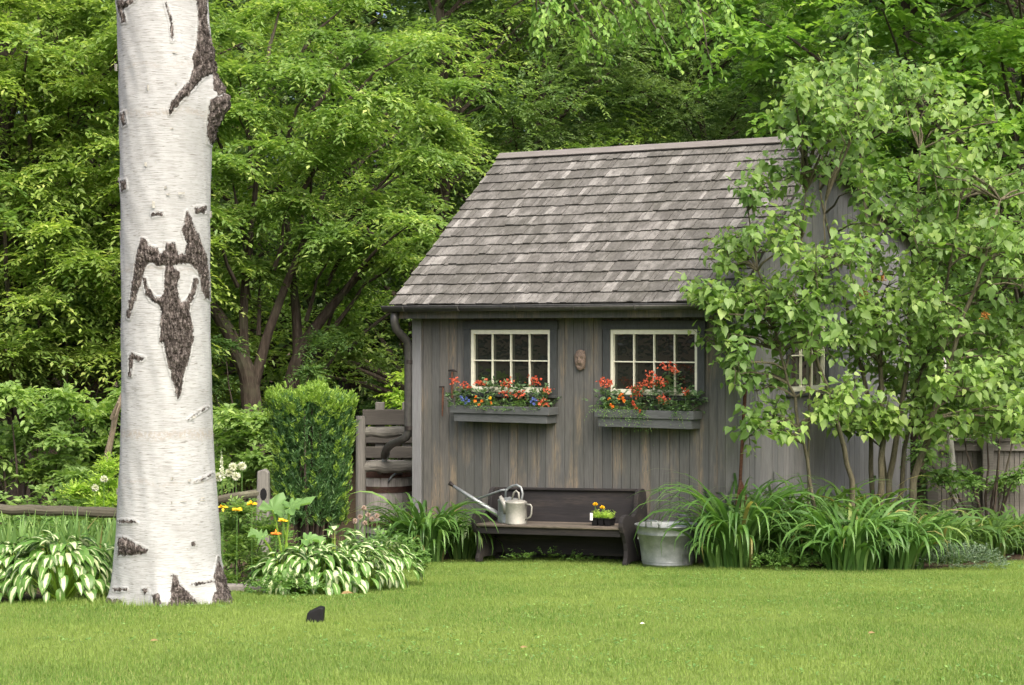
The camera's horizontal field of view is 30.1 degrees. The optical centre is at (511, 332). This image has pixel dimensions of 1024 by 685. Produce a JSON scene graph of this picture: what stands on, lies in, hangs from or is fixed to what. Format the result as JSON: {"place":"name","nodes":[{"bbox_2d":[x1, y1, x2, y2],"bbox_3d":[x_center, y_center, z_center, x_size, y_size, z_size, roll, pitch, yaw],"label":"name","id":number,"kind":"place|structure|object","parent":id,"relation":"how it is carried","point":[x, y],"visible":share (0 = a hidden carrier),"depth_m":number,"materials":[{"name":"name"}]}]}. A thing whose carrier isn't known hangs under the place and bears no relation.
{"place":"outdoors","nodes":[
{"label":"outdoors","id":0,"kind":"place"},
{"bbox_2d":[306,606,324,622],"bbox_3d":[-1.274,1.832,12.343,0.120,0.120,0.100,0,0,0],"label":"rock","id":1,"kind":"object","parent":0,"point":[317,614],"visible":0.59,"depth_m":12.29,"materials":[{"name":"grey stone"}]},
{"bbox_2d":[0,555,1023,684],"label":"lawn","id":2,"kind":"structure","parent":0,"point":[476,647],"depth_m":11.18,"materials":[{"name":"plant"}]},
{"bbox_2d":[243,549,316,594],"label":"variegated hosta","id":3,"kind":"object","parent":2,"relation":"on","point":[270,562],"visible":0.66,"depth_m":15.15,"materials":[{"name":"green plant"}]},
{"bbox_2d":[240,567,331,594],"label":"ground cover plant","id":4,"kind":"object","parent":2,"relation":"on","point":[289,585],"visible":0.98,"depth_m":14.94,"materials":[{"name":"green plant"}]},
{"bbox_2d":[262,544,358,595],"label":"variegated hosta","id":5,"kind":"object","parent":2,"relation":"on","point":[330,560],"visible":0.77,"depth_m":15.17,"materials":[{"name":"green plant"}]},
{"bbox_2d":[290,547,368,593],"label":"variegated hosta","id":6,"kind":"object","parent":2,"relation":"on","point":[348,583],"visible":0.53,"depth_m":15.25,"materials":[{"name":"green plant"}]},
{"bbox_2d":[299,525,371,576],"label":"variegated hosta","id":7,"kind":"object","parent":2,"relation":"on","point":[328,540],"visible":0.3,"depth_m":16.41,"materials":[{"name":"green plant"}]},
{"bbox_2d":[310,539,388,592],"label":"variegated hosta","id":8,"kind":"object","parent":2,"relation":"on","point":[365,568],"visible":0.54,"depth_m":15.52,"materials":[{"name":"green plant"}]},
{"bbox_2d":[341,538,407,589],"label":"variegated hosta","id":9,"kind":"object","parent":2,"relation":"on","point":[388,569],"visible":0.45,"depth_m":15.79,"materials":[{"name":"green plant"}]},
{"bbox_2d":[348,537,424,587],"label":"variegated hosta","id":10,"kind":"object","parent":2,"relation":"on","point":[408,561],"visible":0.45,"depth_m":16.20,"materials":[{"name":"green plant"}]},
{"bbox_2d":[361,524,431,567],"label":"ground cover plant","id":11,"kind":"object","parent":2,"relation":"on","point":[409,544],"visible":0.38,"depth_m":18.39,"materials":[{"name":"green plant"}]},
{"bbox_2d":[0,558,1023,684],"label":"clover","id":12,"kind":"object","parent":2,"relation":"on","point":[752,659],"visible":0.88,"depth_m":11.87,"materials":[{"name":"green plant"}]},
{"bbox_2d":[499,546,612,560],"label":"ground cover plant","id":13,"kind":"object","parent":2,"relation":"on","point":[562,556],"visible":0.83,"depth_m":19.88,"materials":[{"name":"green plant"}]},
{"bbox_2d":[471,487,647,565],"bbox_3d":[0.495,2.013,19.924,1.823,0.773,0.594,-2,-1,32],"label":"garden bench","id":14,"kind":"object","parent":2,"relation":"on","point":[560,519],"visible":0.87,"depth_m":19.97,"materials":[{"name":"black wood"}]},
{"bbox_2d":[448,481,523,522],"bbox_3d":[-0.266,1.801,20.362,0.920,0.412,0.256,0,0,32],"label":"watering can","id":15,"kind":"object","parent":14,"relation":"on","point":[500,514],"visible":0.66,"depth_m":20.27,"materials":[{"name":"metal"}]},
{"bbox_2d":[499,490,532,524],"bbox_3d":[0.038,1.824,20.009,0.361,0.355,0.234,0,0,2],"label":"watering can","id":16,"kind":"object","parent":14,"relation":"on","point":[515,511],"visible":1,"depth_m":19.92,"materials":[{"name":"metal"}]},
{"bbox_2d":[590,502,615,525],"bbox_3d":[0.940,1.849,19.498,0.287,0.240,0.215,0,0,32],"label":"seedling tray","id":17,"kind":"object","parent":14,"relation":"on","point":[597,518],"visible":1,"depth_m":19.46,"materials":[{"name":"green plant"}]},
{"bbox_2d":[634,514,698,567],"bbox_3d":[1.565,2.096,19.160,0.669,0.491,0.685,0,0,32],"label":"galvanised tub","id":18,"kind":"object","parent":2,"relation":"on","point":[651,546],"visible":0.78,"depth_m":18.92,"materials":[{"name":"metal"}]},
{"bbox_2d":[655,506,773,567],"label":"day lily","id":19,"kind":"object","parent":2,"relation":"on","point":[711,556],"visible":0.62,"depth_m":18.73,"materials":[{"name":"green plant"}]},
{"bbox_2d":[631,468,836,567],"bbox_3d":[2.231,1.845,18.822,2.204,1.003,2.136,0,0,0],"label":"day lily","id":20,"kind":"object","parent":2,"relation":"on","point":[733,556],"visible":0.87,"depth_m":18.62,"materials":[{"name":"green plant"}]},
{"bbox_2d":[903,540,1015,568],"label":"ground cover plant","id":21,"kind":"object","parent":2,"relation":"on","point":[933,554],"visible":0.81,"depth_m":18.62,"materials":[{"name":"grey plant"}]},
{"bbox_2d":[0,344,1023,603],"bbox_3d":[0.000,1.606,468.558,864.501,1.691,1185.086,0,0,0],"label":"ground","id":22,"kind":"structure","parent":0,"point":[446,556],"depth_m":23.42,"materials":[{"name":"soil"}]},
{"bbox_2d":[0,535,58,600],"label":"variegated hosta","id":23,"kind":"object","parent":22,"relation":"on","point":[6,558],"visible":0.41,"depth_m":14.27,"materials":[{"name":"green plant"}]},
{"bbox_2d":[0,509,59,584],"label":"iris plant","id":24,"kind":"object","parent":22,"relation":"on","point":[7,534],"visible":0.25,"depth_m":15.76,"materials":[{"name":"green plant"}]},
{"bbox_2d":[0,514,71,544],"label":"ground cover plant","id":25,"kind":"object","parent":22,"relation":"on","point":[17,522],"visible":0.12,"depth_m":17.52,"materials":[{"name":"green plant"}]},
{"bbox_2d":[0,380,101,524],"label":"bramble bush","id":26,"kind":"object","parent":22,"relation":"on","point":[11,443],"visible":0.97,"depth_m":21.74,"materials":[{"name":"green plant"}]},
{"bbox_2d":[3,508,105,587],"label":"iris plant","id":27,"kind":"object","parent":22,"relation":"on","point":[63,521],"visible":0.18,"depth_m":15.97,"materials":[{"name":"green plant"}]},
{"bbox_2d":[0,484,112,536],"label":"ground cover plant","id":28,"kind":"object","parent":22,"relation":"on","point":[42,488],"visible":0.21,"depth_m":19.49,"materials":[{"name":"green plant"}]},
{"bbox_2d":[0,529,112,603],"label":"variegated hosta","id":29,"kind":"object","parent":22,"relation":"on","point":[76,559],"visible":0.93,"depth_m":14.05,"materials":[{"name":"green plant"}]},
{"bbox_2d":[1,2,116,407],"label":"broadleaf tree","id":30,"kind":"object","parent":22,"relation":"on","point":[101,165],"depth_m":29.42,"materials":[{"name":"green plant"}]},
{"bbox_2d":[0,283,120,516],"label":"understory shrub","id":31,"kind":"object","parent":22,"relation":"on","point":[95,368],"visible":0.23,"depth_m":24.26,"materials":[{"name":"green plant"}]},
{"bbox_2d":[27,478,116,532],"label":"ground cover plant","id":32,"kind":"object","parent":22,"relation":"on","point":[88,502],"visible":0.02,"depth_m":19.60,"materials":[{"name":"green plant"}]},
{"bbox_2d":[25,374,120,528],"bbox_3d":[-4.804,1.444,22.383,1.947,1.946,1.738,0,0,0],"label":"bramble bush","id":33,"kind":"object","parent":22,"relation":"on","point":[94,415],"visible":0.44,"depth_m":22.34,"materials":[{"name":"green plant"}]},
{"bbox_2d":[44,515,106,538],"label":"ground cover plant","id":34,"kind":"object","parent":22,"relation":"on","point":[59,523],"visible":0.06,"depth_m":17.82,"materials":[{"name":"green plant"}]},
{"bbox_2d":[45,510,115,563],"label":"iris plant","id":35,"kind":"object","parent":22,"relation":"on","point":[101,540],"visible":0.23,"depth_m":15.83,"materials":[{"name":"green plant"}]},
{"bbox_2d":[53,537,114,594],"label":"variegated hosta","id":36,"kind":"object","parent":22,"relation":"on","point":[109,547],"visible":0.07,"depth_m":14.86,"materials":[{"name":"green plant"}]},
{"bbox_2d":[56,451,119,537],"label":"lime leaved plant","id":37,"kind":"object","parent":22,"relation":"on","point":[84,490],"visible":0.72,"depth_m":17.87,"materials":[{"name":"green plant"}]},
{"bbox_2d":[103,393,120,526],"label":"dead branch","id":38,"kind":"object","parent":22,"relation":"on","point":[114,418],"visible":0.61,"depth_m":20.41,"materials":[{"name":"brown wood"}]},
{"bbox_2d":[0,0,252,503],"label":"leafy tree","id":39,"kind":"object","parent":22,"relation":"on","point":[84,227],"visible":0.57,"depth_m":23.80,"materials":[{"name":"green plant"}]},
{"bbox_2d":[14,0,248,449],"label":"dark tree","id":40,"kind":"object","parent":22,"relation":"on","point":[58,382],"visible":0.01,"depth_m":38.82,"materials":[{"name":"green plant"}]},
{"bbox_2d":[0,469,270,580],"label":"split rail fence","id":41,"kind":"object","parent":22,"relation":"on","point":[261,493],"visible":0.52,"depth_m":16.18,"materials":[{"name":"grey wood"}]},
{"bbox_2d":[0,0,311,504],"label":"broadleaf tree","id":42,"kind":"object","parent":22,"relation":"on","point":[9,216],"visible":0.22,"depth_m":23.99,"materials":[{"name":"green plant"}]},
{"bbox_2d":[0,0,359,437],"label":"broadleaf tree","id":43,"kind":"object","parent":22,"relation":"on","point":[222,373],"visible":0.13,"depth_m":27.99,"materials":[{"name":"green plant"}]},
{"bbox_2d":[213,401,277,523],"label":"bramble bush","id":44,"kind":"object","parent":22,"relation":"on","point":[251,426],"visible":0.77,"depth_m":21.97,"materials":[{"name":"green plant"}]},
{"bbox_2d":[219,494,291,583],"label":"green perennial","id":45,"kind":"object","parent":22,"relation":"on","point":[229,553],"visible":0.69,"depth_m":15.97,"materials":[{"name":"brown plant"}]},
{"bbox_2d":[219,498,304,569],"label":"ground cover plant","id":46,"kind":"object","parent":22,"relation":"on","point":[274,538],"visible":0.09,"depth_m":18.19,"materials":[{"name":"green plant"}]},
{"bbox_2d":[84,0,467,407],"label":"dark tree","id":47,"kind":"object","parent":22,"relation":"on","point":[224,197],"visible":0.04,"depth_m":37.62,"materials":[{"name":"green plant"}]},
{"bbox_2d":[245,492,325,565],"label":"broad leaved plant","id":48,"kind":"object","parent":22,"relation":"on","point":[278,505],"visible":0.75,"depth_m":15.74,"materials":[{"name":"green plant"}]},
{"bbox_2d":[211,323,363,502],"bbox_3d":[-3.286,1.148,25.497,2.872,2.566,1.465,0,0,-24],"label":"understory shrub","id":49,"kind":"object","parent":22,"relation":"on","point":[303,377],"visible":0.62,"depth_m":25.55,"materials":[{"name":"green plant"}]},
{"bbox_2d":[263,377,359,554],"bbox_3d":[-2.098,1.432,19.999,1.030,1.958,0.934,0,0,0],"label":"clipped yew","id":50,"kind":"object","parent":22,"relation":"on","point":[325,481],"visible":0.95,"depth_m":19.76,"materials":[{"name":"green plant"}]},
{"bbox_2d":[210,0,487,506],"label":"forked tree","id":51,"kind":"object","parent":22,"relation":"on","point":[250,373],"visible":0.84,"depth_m":25.71,"materials":[{"name":"green plant"}]},
{"bbox_2d":[211,0,533,458],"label":"dark tree","id":52,"kind":"object","parent":22,"relation":"on","point":[350,386],"visible":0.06,"depth_m":35.66,"materials":[{"name":"green plant"}]},
{"bbox_2d":[259,66,506,391],"bbox_3d":[-1.762,-0.702,26.422,3.391,6.357,4.903,0,0,0],"label":"forked tree","id":53,"kind":"object","parent":22,"relation":"on","point":[413,155],"visible":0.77,"depth_m":26.41,"materials":[{"name":"green plant"}]},
{"bbox_2d":[356,416,411,537],"bbox_3d":[-1.470,1.665,22.108,0.689,1.410,0.158,0,0,-8],"label":"log fence","id":54,"kind":"object","parent":22,"relation":"on","point":[363,466],"visible":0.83,"depth_m":22.02,"materials":[{"name":"grey wood"}]},
{"bbox_2d":[368,366,403,459],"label":"understory shrub","id":55,"kind":"object","parent":22,"relation":"on","point":[398,394],"visible":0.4,"depth_m":25.02,"materials":[{"name":"green plant"}]},
{"bbox_2d":[363,402,411,460],"bbox_3d":[-1.555,1.630,24.580,0.736,1.479,0.140,0,0,0],"label":"plank fence","id":56,"kind":"object","parent":22,"relation":"on","point":[379,415],"visible":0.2,"depth_m":24.51,"materials":[{"name":"grey wood"}]},
{"bbox_2d":[366,460,411,533],"bbox_3d":[-1.491,1.935,22.550,0.652,0.830,0.652,0,0,34],"label":"rain barrel","id":57,"kind":"object","parent":22,"relation":"on","point":[397,486],"visible":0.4,"depth_m":22.27,"materials":[{"name":"wood"}]},
{"bbox_2d":[366,512,468,559],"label":"day lily","id":58,"kind":"object","parent":22,"relation":"on","point":[412,532],"visible":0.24,"depth_m":20.07,"materials":[{"name":"green plant"}]},
{"bbox_2d":[348,491,502,562],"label":"day lily","id":59,"kind":"object","parent":22,"relation":"on","point":[432,532],"visible":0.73,"depth_m":20.11,"materials":[{"name":"green plant"}]},
{"bbox_2d":[106,0,748,606],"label":"birch tree","id":60,"kind":"object","parent":22,"relation":"on","point":[174,102],"visible":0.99,"depth_m":13.72,"materials":[{"name":"white plant"}]},
{"bbox_2d":[212,0,683,403],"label":"broadleaf tree","id":61,"kind":"object","parent":22,"relation":"on","point":[375,372],"visible":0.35,"depth_m":31.43,"materials":[{"name":"green plant"}]},
{"bbox_2d":[408,503,503,559],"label":"day lily","id":62,"kind":"object","parent":22,"relation":"on","point":[463,549],"visible":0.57,"depth_m":20.55,"materials":[{"name":"green plant"}]},
{"bbox_2d":[0,0,1023,435],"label":"woods","id":63,"kind":"object","parent":22,"relation":"on","point":[406,18],"visible":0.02,"depth_m":46.01,"materials":[{"name":"green plant"}]},
{"bbox_2d":[0,392,1023,504],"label":"undergrowth","id":64,"kind":"object","parent":22,"relation":"on","point":[923,484],"visible":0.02,"depth_m":33.32,"materials":[{"name":"green plant"}]},
{"bbox_2d":[314,0,719,410],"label":"leaved tree","id":65,"kind":"object","parent":22,"relation":"on","point":[549,133],"visible":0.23,"depth_m":31.82,"materials":[{"name":"green plant"}]},
{"bbox_2d":[430,0,753,203],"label":"dark tree","id":66,"kind":"object","parent":22,"relation":"on","point":[528,119],"visible":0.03,"depth_m":42.66,"materials":[{"name":"green plant"}]},
{"bbox_2d":[481,0,768,159],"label":"leaved tree","id":67,"kind":"object","parent":22,"relation":"on","point":[596,109],"visible":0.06,"depth_m":35.61,"materials":[{"name":"green plant"}]},
{"bbox_2d":[377,136,928,562],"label":"garden shed","id":68,"kind":"structure","parent":22,"relation":"on","point":[545,265],"depth_m":20.67,"materials":[{"name":"grey wood"}]},
{"bbox_2d":[444,377,474,406],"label":"geranium","id":69,"kind":"object","parent":68,"relation":"in","point":[458,393],"visible":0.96,"depth_m":20.79,"materials":[{"name":"green plant"}]},
{"bbox_2d":[468,376,502,409],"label":"geranium","id":70,"kind":"object","parent":68,"relation":"in","point":[484,390],"visible":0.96,"depth_m":20.64,"materials":[{"name":"green plant"}]},
{"bbox_2d":[461,321,558,397],"bbox_3d":[-0.025,0.281,20.625,1.225,0.822,0.111,0,0,32],"label":"window","id":71,"kind":"structure","parent":68,"relation":"in","point":[500,354],"depth_m":20.65,"materials":[{"name":"grey paint"}]},
{"bbox_2d":[499,376,531,409],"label":"geranium","id":72,"kind":"object","parent":68,"relation":"in","point":[511,395],"visible":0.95,"depth_m":20.44,"materials":[{"name":"red plant"}]},
{"bbox_2d":[525,374,560,408],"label":"geranium","id":73,"kind":"object","parent":68,"relation":"in","point":[543,391],"visible":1,"depth_m":20.24,"materials":[{"name":"red plant"}]},
{"bbox_2d":[574,349,585,370],"bbox_3d":[0.714,0.285,20.139,0.142,0.224,0.075,0,0,32],"label":"carved plaque","id":74,"kind":"object","parent":68,"relation":"attached to","point":[580,358],"visible":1,"depth_m":20.12,"materials":[{"name":"brown stone"}]},
{"bbox_2d":[582,377,626,409],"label":"geranium","id":75,"kind":"object","parent":68,"relation":"in","point":[604,397],"visible":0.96,"depth_m":19.81,"materials":[{"name":"green plant"}]},
{"bbox_2d":[616,380,653,409],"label":"geranium","id":76,"kind":"object","parent":68,"relation":"in","point":[635,391],"visible":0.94,"depth_m":19.64,"materials":[{"name":"red plant"}]},
{"bbox_2d":[599,320,706,400],"bbox_3d":[1.457,0.281,19.700,1.225,0.822,0.111,0,0,32],"label":"window","id":77,"kind":"structure","parent":68,"relation":"in","point":[630,348],"depth_m":19.73,"materials":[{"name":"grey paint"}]},
{"bbox_2d":[638,370,681,410],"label":"geranium","id":78,"kind":"object","parent":68,"relation":"in","point":[651,382],"visible":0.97,"depth_m":19.51,"materials":[{"name":"red plant"}]},
{"bbox_2d":[648,361,684,410],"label":"geranium","id":79,"kind":"object","parent":68,"relation":"in","point":[668,406],"visible":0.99,"depth_m":19.44,"materials":[{"name":"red plant"}]},
{"bbox_2d":[672,385,707,412],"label":"geranium","id":80,"kind":"object","parent":68,"relation":"in","point":[688,393],"visible":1,"depth_m":19.34,"materials":[{"name":"green plant"}]},
{"bbox_2d":[786,312,833,396],"bbox_3d":[3.279,0.229,21.063,0.111,0.922,1.180,0,0,32],"label":"window","id":81,"kind":"structure","parent":68,"relation":"in","point":[802,365],"depth_m":21.13,"materials":[{"name":"grey paint"}]},
{"bbox_2d":[577,0,893,150],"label":"dark tree","id":82,"kind":"object","parent":22,"relation":"on","point":[740,74],"depth_m":43.14,"materials":[{"name":"green plant"}]},
{"bbox_2d":[587,0,892,188],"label":"leaved tree","id":83,"kind":"object","parent":22,"relation":"on","point":[696,107],"visible":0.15,"depth_m":32.85,"materials":[{"name":"green plant"}]},
{"bbox_2d":[736,383,746,507],"bbox_3d":[2.343,1.161,19.309,0.080,1.290,0.480,0,0,18],"label":"trunk","id":84,"kind":"object","parent":22,"relation":"on","point":[740,486],"visible":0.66,"depth_m":19.30,"materials":[{"name":"plant"}]},
{"bbox_2d":[669,50,891,566],"bbox_3d":[2.638,-0.206,18.832,2.212,5.197,1.677,0,0,0],"label":"lilac bush","id":85,"kind":"object","parent":22,"relation":"on","point":[815,132],"visible":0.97,"depth_m":18.64,"materials":[{"name":"green plant"}]},
{"bbox_2d":[746,546,831,569],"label":"ground cover plant","id":86,"kind":"object","parent":22,"relation":"on","point":[813,558],"visible":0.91,"depth_m":18.44,"materials":[{"name":"green plant"}]},
{"bbox_2d":[695,482,886,565],"bbox_3d":[2.768,1.931,19.167,1.955,0.855,1.860,0,0,0],"label":"day lily","id":87,"kind":"object","parent":22,"relation":"on","point":[771,544],"visible":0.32,"depth_m":18.93,"materials":[{"name":"green plant"}]},
{"bbox_2d":[745,472,897,558],"bbox_3d":[3.123,1.915,19.811,1.899,0.922,1.985,0,0,0],"label":"day lily","id":88,"kind":"object","parent":22,"relation":"on","point":[828,492],"visible":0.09,"depth_m":19.76,"materials":[{"name":"green plant"}]},
{"bbox_2d":[651,0,1003,349],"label":"leaved tree","id":89,"kind":"object","parent":22,"relation":"on","point":[864,18],"visible":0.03,"depth_m":35.72,"materials":[{"name":"green plant"}]},
{"bbox_2d":[671,0,1023,487],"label":"maple tree","id":90,"kind":"object","parent":22,"relation":"on","point":[793,43],"visible":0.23,"depth_m":27.80,"materials":[{"name":"green plant"}]},
{"bbox_2d":[762,496,939,570],"bbox_3d":[3.250,1.951,18.474,1.715,0.730,1.742,0,0,0],"label":"day lily","id":91,"kind":"object","parent":22,"relation":"on","point":[843,548],"visible":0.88,"depth_m":18.20,"materials":[{"name":"green plant"}]},
{"bbox_2d":[795,475,951,525],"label":"day lily","id":92,"kind":"object","parent":22,"relation":"on","point":[873,500],"visible":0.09,"depth_m":19.95,"materials":[{"name":"green plant"}]},
{"bbox_2d":[742,0,1023,409],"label":"maple tree","id":93,"kind":"object","parent":22,"relation":"on","point":[1014,33],"visible":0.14,"depth_m":26.76,"materials":[{"name":"green plant"}]},
{"bbox_2d":[761,0,1023,439],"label":"dark tree","id":94,"kind":"object","parent":22,"relation":"on","point":[963,16],"visible":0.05,"depth_m":37.36,"materials":[{"name":"green plant"}]},
{"bbox_2d":[766,19,1023,523],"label":"lilac bush","id":95,"kind":"object","parent":22,"relation":"on","point":[959,415],"visible":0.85,"depth_m":20.12,"materials":[{"name":"green plant"}]},
{"bbox_2d":[817,495,985,569],"bbox_3d":[3.798,1.968,18.735,1.639,0.730,1.712,0,0,0],"label":"day lily","id":96,"kind":"object","parent":22,"relation":"on","point":[911,554],"visible":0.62,"depth_m":18.50,"materials":[{"name":"green plant"}]},
{"bbox_2d":[893,499,980,524],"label":"day lily","id":97,"kind":"object","parent":22,"relation":"on","point":[935,510],"visible":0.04,"depth_m":20.74,"materials":[{"name":"green plant"}]},
{"bbox_2d":[889,249,1002,516],"bbox_3d":[5.245,0.660,23.406,1.416,3.497,2.012,0,0,20],"label":"sapling","id":98,"kind":"object","parent":22,"relation":"on","point":[951,449],"visible":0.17,"depth_m":23.28,"materials":[{"name":"green plant"}]},
{"bbox_2d":[898,509,1005,563],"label":"day lily","id":99,"kind":"object","parent":22,"relation":"on","point":[968,534],"visible":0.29,"depth_m":19.45,"materials":[{"name":"green plant"}]},
{"bbox_2d":[890,0,1023,325],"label":"dark tree","id":100,"kind":"object","parent":22,"relation":"on","point":[999,3],"visible":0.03,"depth_m":36.46,"materials":[{"name":"green plant"}]},
{"bbox_2d":[899,389,1023,519],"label":"understory shrub","id":101,"kind":"object","parent":22,"relation":"on","point":[1004,481],"visible":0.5,"depth_m":22.73,"materials":[{"name":"green plant"}]},
{"bbox_2d":[910,296,1023,504],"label":"understory shrub","id":102,"kind":"object","parent":22,"relation":"on","point":[1019,385],"visible":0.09,"depth_m":25.49,"materials":[{"name":"green plant"}]},
{"bbox_2d":[917,508,1023,560],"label":"day lily","id":103,"kind":"object","parent":22,"relation":"on","point":[1006,530],"visible":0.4,"depth_m":19.80,"materials":[{"name":"green plant"}]},
{"bbox_2d":[926,434,1023,521],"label":"board fence","id":104,"kind":"object","parent":22,"relation":"on","point":[1015,499],"visible":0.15,"depth_m":23.79,"materials":[{"name":"grey wood"}]},
{"bbox_2d":[976,503,1023,554],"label":"day lily","id":105,"kind":"object","parent":22,"relation":"on","point":[1011,551],"visible":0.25,"depth_m":20.61,"materials":[{"name":"green plant"}]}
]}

